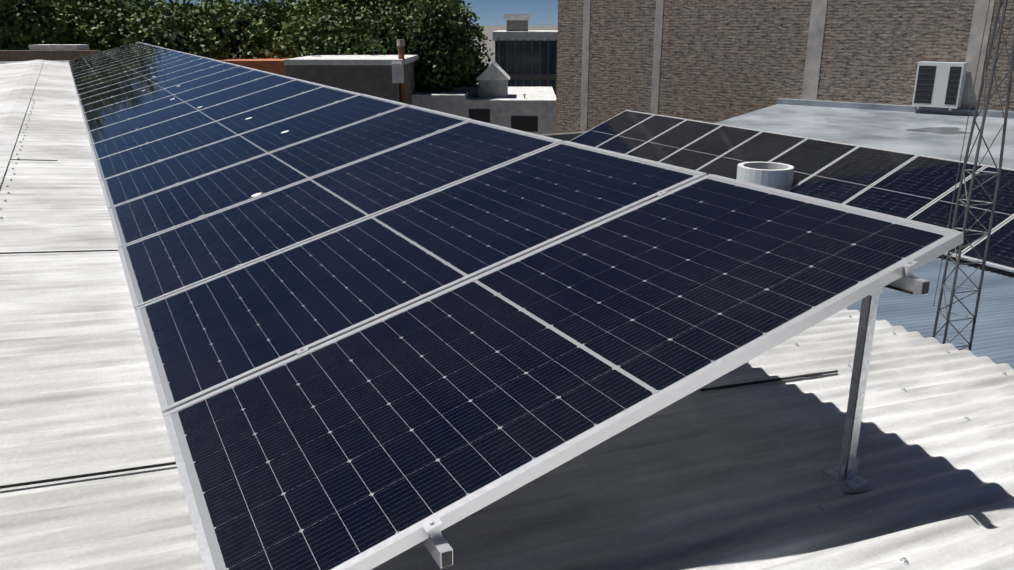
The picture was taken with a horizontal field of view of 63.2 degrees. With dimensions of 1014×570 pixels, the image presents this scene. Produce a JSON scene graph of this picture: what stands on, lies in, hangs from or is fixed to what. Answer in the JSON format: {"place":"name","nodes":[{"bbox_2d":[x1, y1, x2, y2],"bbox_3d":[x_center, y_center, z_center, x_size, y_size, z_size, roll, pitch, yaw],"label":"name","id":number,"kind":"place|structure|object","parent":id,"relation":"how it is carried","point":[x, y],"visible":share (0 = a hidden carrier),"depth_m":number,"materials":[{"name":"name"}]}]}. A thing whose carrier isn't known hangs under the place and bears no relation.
{"place":"outdoors","nodes":[
{"label":"outdoors","id":0,"kind":"place"},
{"bbox_2d":[0,50,100,61],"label":"brick parapet","id":1,"kind":"object","parent":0,"point":[30,55],"visible":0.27,"depth_m":34.47,"materials":[{"name":"brick"}]},
{"bbox_2d":[29,44,88,49],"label":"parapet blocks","id":2,"kind":"structure","parent":1,"relation":"on","point":[60,47],"depth_m":34.64,"materials":[{"name":"white paint"}]},
{"bbox_2d":[218,57,287,75],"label":"wall","id":3,"kind":"structure","parent":0,"point":[274,65],"depth_m":40.33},
{"bbox_2d":[123,0,557,24],"label":"sky","id":4,"kind":"structure","parent":0,"point":[543,12],"materials":[{"name":"blue"}]},
{"bbox_2d":[0,60,1013,569],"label":"corrugated roof","id":5,"kind":"structure","parent":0,"point":[728,478],"depth_m":2.73,"materials":[{"name":"white metal"}]},
{"bbox_2d":[0,59,43,185],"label":"white roof ridge cap","id":6,"kind":"object","parent":5,"relation":"on","point":[14,107],"visible":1,"depth_m":11.39,"materials":[{"name":"white metal"}]},
{"bbox_2d":[0,159,837,488],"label":"roof seams","id":7,"kind":"object","parent":5,"relation":"on","point":[174,463],"visible":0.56,"depth_m":3.40,"materials":[{"name":"grey"}]},
{"bbox_2d":[0,100,1006,563],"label":"roof screws","id":8,"kind":"object","parent":5,"relation":"on","point":[902,560],"visible":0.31,"depth_m":3.90,"materials":[{"name":"metal"}]},
{"bbox_2d":[67,42,962,569],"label":"solar panel frames","id":9,"kind":"structure","parent":5,"relation":"on","point":[415,534],"depth_m":2.59,"materials":[{"name":"silver metal"}]},
{"bbox_2d":[142,76,288,196],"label":"panel droppings","id":10,"kind":"object","parent":9,"relation":"on","point":[256,194],"visible":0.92,"depth_m":6.56,"materials":[{"name":"white"}]},
{"bbox_2d":[84,44,929,567],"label":"mounting rails","id":11,"kind":"object","parent":9,"relation":"attached to","point":[436,544],"visible":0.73,"depth_m":2.35,"materials":[{"name":"silver metal"}]},
{"bbox_2d":[68,42,950,569],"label":"solar panel gridlines","id":12,"kind":"object","parent":9,"relation":"in","point":[204,514],"visible":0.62,"depth_m":2.88,"materials":[{"name":"silver metal"}]},
{"bbox_2d":[69,42,943,569],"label":"solar panels","id":13,"kind":"object","parent":12,"relation":"on","point":[445,418],"visible":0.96,"depth_m":2.89,"materials":[{"name":"blue glass"}]},
{"bbox_2d":[822,473,869,492],"bbox_3d":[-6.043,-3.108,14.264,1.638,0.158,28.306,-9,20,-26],"label":"sealant patch","id":14,"kind":"object","parent":5,"relation":"on","point":[843,486],"depth_m":2.67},
{"bbox_2d":[823,287,883,489],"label":"pv array supports","id":15,"kind":"object","parent":5,"relation":"on","point":[845,471],"visible":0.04,"depth_m":2.61,"materials":[{"name":"silver metal"}]},
{"bbox_2d":[471,25,557,73],"bbox_3d":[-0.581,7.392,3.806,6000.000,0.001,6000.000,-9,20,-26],"label":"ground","id":16,"kind":"structure","parent":0,"point":[488,30],"depth_m":849.63,"materials":[{"name":"grey concrete"}]},
{"bbox_2d":[0,61,66,63],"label":"warehouse walls","id":17,"kind":"structure","parent":16,"relation":"on","point":[22,61],"depth_m":26.75,"materials":[{"name":"white paint"}]},
{"bbox_2d":[0,60,31,106],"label":"roof","id":18,"kind":"structure","parent":17,"relation":"on","point":[11,74],"depth_m":19.72,"materials":[{"name":"white metal"}]},
{"bbox_2d":[0,0,90,49],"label":"tree","id":19,"kind":"object","parent":16,"relation":"on","point":[21,39],"visible":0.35,"depth_m":37.61,"materials":[{"name":"green plant"}]},
{"bbox_2d":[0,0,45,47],"bbox_3d":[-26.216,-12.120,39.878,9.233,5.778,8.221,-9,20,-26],"label":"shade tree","id":20,"kind":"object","parent":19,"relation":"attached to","point":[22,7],"visible":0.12,"depth_m":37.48,"materials":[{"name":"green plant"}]},
{"bbox_2d":[47,0,147,48],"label":"tree","id":21,"kind":"object","parent":16,"relation":"on","point":[79,7],"visible":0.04,"depth_m":40.75,"materials":[{"name":"green plant"}]},
{"bbox_2d":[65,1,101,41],"bbox_3d":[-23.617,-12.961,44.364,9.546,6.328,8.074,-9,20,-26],"label":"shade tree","id":22,"kind":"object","parent":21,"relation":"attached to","point":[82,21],"depth_m":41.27,"materials":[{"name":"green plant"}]},
{"bbox_2d":[127,0,203,10],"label":"tree","id":23,"kind":"object","parent":16,"relation":"on","point":[140,2],"depth_m":55.17,"materials":[{"name":"green plant"}]},
{"bbox_2d":[66,0,277,59],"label":"tree","id":24,"kind":"object","parent":16,"relation":"on","point":[142,22],"visible":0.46,"depth_m":40.87,"materials":[{"name":"green plant"}]},
{"bbox_2d":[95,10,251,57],"bbox_3d":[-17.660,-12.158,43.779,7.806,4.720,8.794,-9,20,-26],"label":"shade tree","id":25,"kind":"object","parent":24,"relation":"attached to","point":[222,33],"visible":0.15,"depth_m":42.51,"materials":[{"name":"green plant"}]},
{"bbox_2d":[184,0,308,57],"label":"tree","id":26,"kind":"object","parent":16,"relation":"on","point":[268,6],"visible":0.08,"depth_m":44.59,"materials":[{"name":"green plant"}]},
{"bbox_2d":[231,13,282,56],"bbox_3d":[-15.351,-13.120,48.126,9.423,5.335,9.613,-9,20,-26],"label":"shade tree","id":27,"kind":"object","parent":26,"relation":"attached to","point":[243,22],"visible":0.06,"depth_m":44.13,"materials":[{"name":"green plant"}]},
{"bbox_2d":[232,0,377,58],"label":"tree","id":28,"kind":"object","parent":16,"relation":"on","point":[287,46],"visible":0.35,"depth_m":43.65,"materials":[{"name":"green plant"}]},
{"bbox_2d":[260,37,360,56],"bbox_3d":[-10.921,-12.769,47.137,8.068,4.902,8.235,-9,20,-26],"label":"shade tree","id":29,"kind":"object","parent":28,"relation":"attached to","point":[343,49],"visible":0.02,"depth_m":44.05,"materials":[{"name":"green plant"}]},
{"bbox_2d":[285,61,418,104],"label":"grey rendered building","id":30,"kind":"structure","parent":16,"relation":"on","point":[374,80],"depth_m":38.35,"materials":[{"name":"grey concrete"}]},
{"bbox_2d":[284,54,419,82],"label":"flat roof","id":31,"kind":"structure","parent":30,"relation":"on","point":[395,62],"depth_m":38.16,"materials":[{"name":"white paint"}]},
{"bbox_2d":[368,40,377,55],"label":"tv aerial","id":32,"kind":"object","parent":31,"relation":"attached to","point":[373,50],"visible":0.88,"depth_m":41.77,"materials":[{"name":"grey metal"}]},
{"bbox_2d":[398,46,405,103],"bbox_3d":[-4.937,-9.135,39.032,0.266,4.176,0.280,-9,20,-26],"label":"rusty flue","id":33,"kind":"object","parent":31,"relation":"on","point":[402,85],"visible":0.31,"depth_m":38.81,"materials":[{"name":"metal"}]},
{"bbox_2d":[397,39,404,45],"bbox_3d":[-4.937,-11.268,38.354,0.380,0.300,0.400,-9,20,-26],"label":"chimney cap","id":34,"kind":"object","parent":33,"relation":"on","point":[400,42],"visible":1,"depth_m":38.21,"materials":[{"name":"grey metal"}]},
{"bbox_2d":[285,0,465,66],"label":"tree","id":35,"kind":"object","parent":16,"relation":"on","point":[351,6],"visible":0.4,"depth_m":44.27,"materials":[{"name":"green plant"}]},
{"bbox_2d":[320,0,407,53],"bbox_3d":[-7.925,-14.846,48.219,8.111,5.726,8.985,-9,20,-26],"label":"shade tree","id":36,"kind":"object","parent":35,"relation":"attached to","point":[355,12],"visible":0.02,"depth_m":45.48,"materials":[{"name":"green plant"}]},
{"bbox_2d":[356,0,497,92],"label":"tree","id":37,"kind":"object","parent":16,"relation":"on","point":[454,31],"visible":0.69,"depth_m":43.94,"materials":[{"name":"green plant"}]},
{"bbox_2d":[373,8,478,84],"bbox_3d":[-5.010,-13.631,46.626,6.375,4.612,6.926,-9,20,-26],"label":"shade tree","id":38,"kind":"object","parent":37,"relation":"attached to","point":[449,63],"depth_m":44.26,"materials":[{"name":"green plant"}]},
{"bbox_2d":[412,90,467,116],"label":"wall","id":39,"kind":"structure","parent":16,"relation":"on","point":[453,102],"depth_m":43.23,"materials":[{"name":"paint"}]},
{"bbox_2d":[444,82,478,96],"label":"white shed","id":40,"kind":"structure","parent":16,"relation":"on","point":[473,91],"depth_m":46.08,"materials":[{"name":"paint"}]},
{"bbox_2d":[466,87,555,134],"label":"white flat building","id":41,"kind":"structure","parent":16,"relation":"on","point":[540,102],"depth_m":44.22,"materials":[{"name":"paint"}]},
{"bbox_2d":[478,80,507,97],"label":"tank house walls","id":42,"kind":"structure","parent":41,"relation":"on","point":[492,88],"depth_m":45.15,"materials":[{"name":"grey concrete"}]},
{"bbox_2d":[476,61,509,79],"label":"gable roof","id":43,"kind":"structure","parent":42,"relation":"on","point":[494,70],"depth_m":44.80,"materials":[{"name":"grey concrete"}]},
{"bbox_2d":[469,109,537,131],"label":"windows","id":44,"kind":"structure","parent":41,"relation":"in","point":[526,123],"depth_m":44.27,"materials":[{"name":"black glass"}]},
{"bbox_2d":[495,41,555,92],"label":"window","id":45,"kind":"structure","parent":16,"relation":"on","point":[527,57],"depth_m":70.47,"materials":[{"name":"blue"}]},
{"bbox_2d":[493,30,557,40],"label":"roof parapet","id":46,"kind":"structure","parent":45,"relation":"on","point":[529,35],"depth_m":69.89,"materials":[{"name":"white concrete"}]},
{"bbox_2d":[507,20,527,30],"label":"chimney","id":47,"kind":"object","parent":46,"relation":"on","point":[517,25],"visible":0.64,"depth_m":72.11,"materials":[{"name":"grey concrete"}]},
{"bbox_2d":[504,14,530,19],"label":"chimney cap","id":48,"kind":"object","parent":47,"relation":"on","point":[517,16],"visible":0.93,"depth_m":71.85,"materials":[{"name":"grey concrete"}]},
{"bbox_2d":[498,39,556,94],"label":"bars","id":49,"kind":"object","parent":16,"relation":"on","point":[531,76],"visible":0.48,"depth_m":70.73,"materials":[{"name":"black metal"}]},
{"bbox_2d":[556,0,1013,132],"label":"brick wall","id":50,"kind":"structure","parent":16,"relation":"on","point":[721,60],"depth_m":22.86,"materials":[{"name":"brown brick"}]},
{"bbox_2d":[580,0,994,131],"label":"wall pilasters","id":51,"kind":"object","parent":50,"relation":"attached to","point":[814,46],"depth_m":21.66,"materials":[{"name":"grey concrete"}]},
{"bbox_2d":[540,131,586,140],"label":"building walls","id":52,"kind":"structure","parent":0,"point":[569,136],"depth_m":21.45,"materials":[{"name":"grey concrete"}]},
{"bbox_2d":[846,254,1013,369],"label":"corrugated metal roof","id":53,"kind":"structure","parent":52,"relation":"on","point":[993,338],"depth_m":8.37,"materials":[{"name":"grey metal"}]},
{"bbox_2d":[736,162,793,190],"bbox_3d":[4.381,-1.674,14.076,0.920,0.721,0.920,-9,20,-26],"label":"vent pipe","id":54,"kind":"object","parent":53,"relation":"on","point":[775,175],"visible":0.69,"depth_m":13.68,"materials":[{"name":"white"}]},
{"bbox_2d":[570,110,1013,272],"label":"solar panel frames","id":55,"kind":"structure","parent":53,"relation":"on","point":[993,230],"depth_m":13.25,"materials":[{"name":"silver metal"}]},
{"bbox_2d":[570,111,1013,267],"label":"solar panels","id":56,"kind":"object","parent":55,"relation":"in","point":[936,169],"visible":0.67,"depth_m":13.60,"materials":[{"name":"glass"}]},
{"bbox_2d":[577,110,1013,268],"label":"solar cell gridlines","id":57,"kind":"object","parent":55,"relation":"in","point":[841,172],"visible":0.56,"depth_m":13.60,"materials":[{"name":"silver metal"}]},
{"bbox_2d":[932,0,1013,350],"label":"lattice mast","id":58,"kind":"object","parent":53,"relation":"on","point":[974,170],"visible":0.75,"depth_m":4.58,"materials":[{"name":"grey metal"}]},
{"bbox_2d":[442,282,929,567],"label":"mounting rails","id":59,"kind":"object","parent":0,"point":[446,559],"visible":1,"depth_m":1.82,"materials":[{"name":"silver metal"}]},
{"bbox_2d":[884,285,912,293],"bbox_3d":[-5.898,-3.969,15.041,0.278,0.087,30.098,-9,20,-26],"label":"rail slot","id":60,"kind":"object","parent":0,"point":[899,289],"depth_m":2.40,"materials":[{"name":"metal"}]},
{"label":"flat-roofed building","id":61,"kind":"object","parent":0,"visible":0},
{"bbox_2d":[716,104,1013,168],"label":"flat roof","id":62,"kind":"structure","parent":61,"relation":"on","point":[881,129],"depth_m":17.22,"materials":[{"name":"grey concrete"}]},
{"bbox_2d":[776,98,1013,118],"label":"roof parapet","id":63,"kind":"structure","parent":62,"relation":"on","point":[907,108],"depth_m":20.63,"materials":[{"name":"grey concrete"}]},
{"bbox_2d":[912,61,967,109],"bbox_3d":[10.391,-4.790,19.810,0.440,1.089,1.003,-20,26,-47],"label":"air conditioner unit","id":64,"kind":"object","parent":63,"relation":"on","point":[940,84],"visible":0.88,"depth_m":19.59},
{"bbox_2d":[914,66,961,104],"bbox_3d":[10.370,-4.744,19.799,0.367,1.003,0.923,-20,26,-47],"label":"vent grille","id":65,"kind":"object","parent":64,"relation":"attached to","point":[922,78],"visible":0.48,"depth_m":19.70,"materials":[{"name":"black metal"}]},
{"bbox_2d":[916,68,960,101],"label":"louver slats","id":66,"kind":"object","parent":64,"relation":"attached to","point":[933,79],"visible":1,"depth_m":19.70,"materials":[{"name":"black metal"}]},
{"bbox_2d":[906,127,969,133],"bbox_3d":[8.948,-3.153,16.841,1.454,0.001,1.075,-9,20,-26],"label":"condensate stain","id":67,"kind":"object","parent":62,"relation":"on","point":[947,130],"visible":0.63,"depth_m":16.87,"materials":[{"name":"grey"}]}
]}

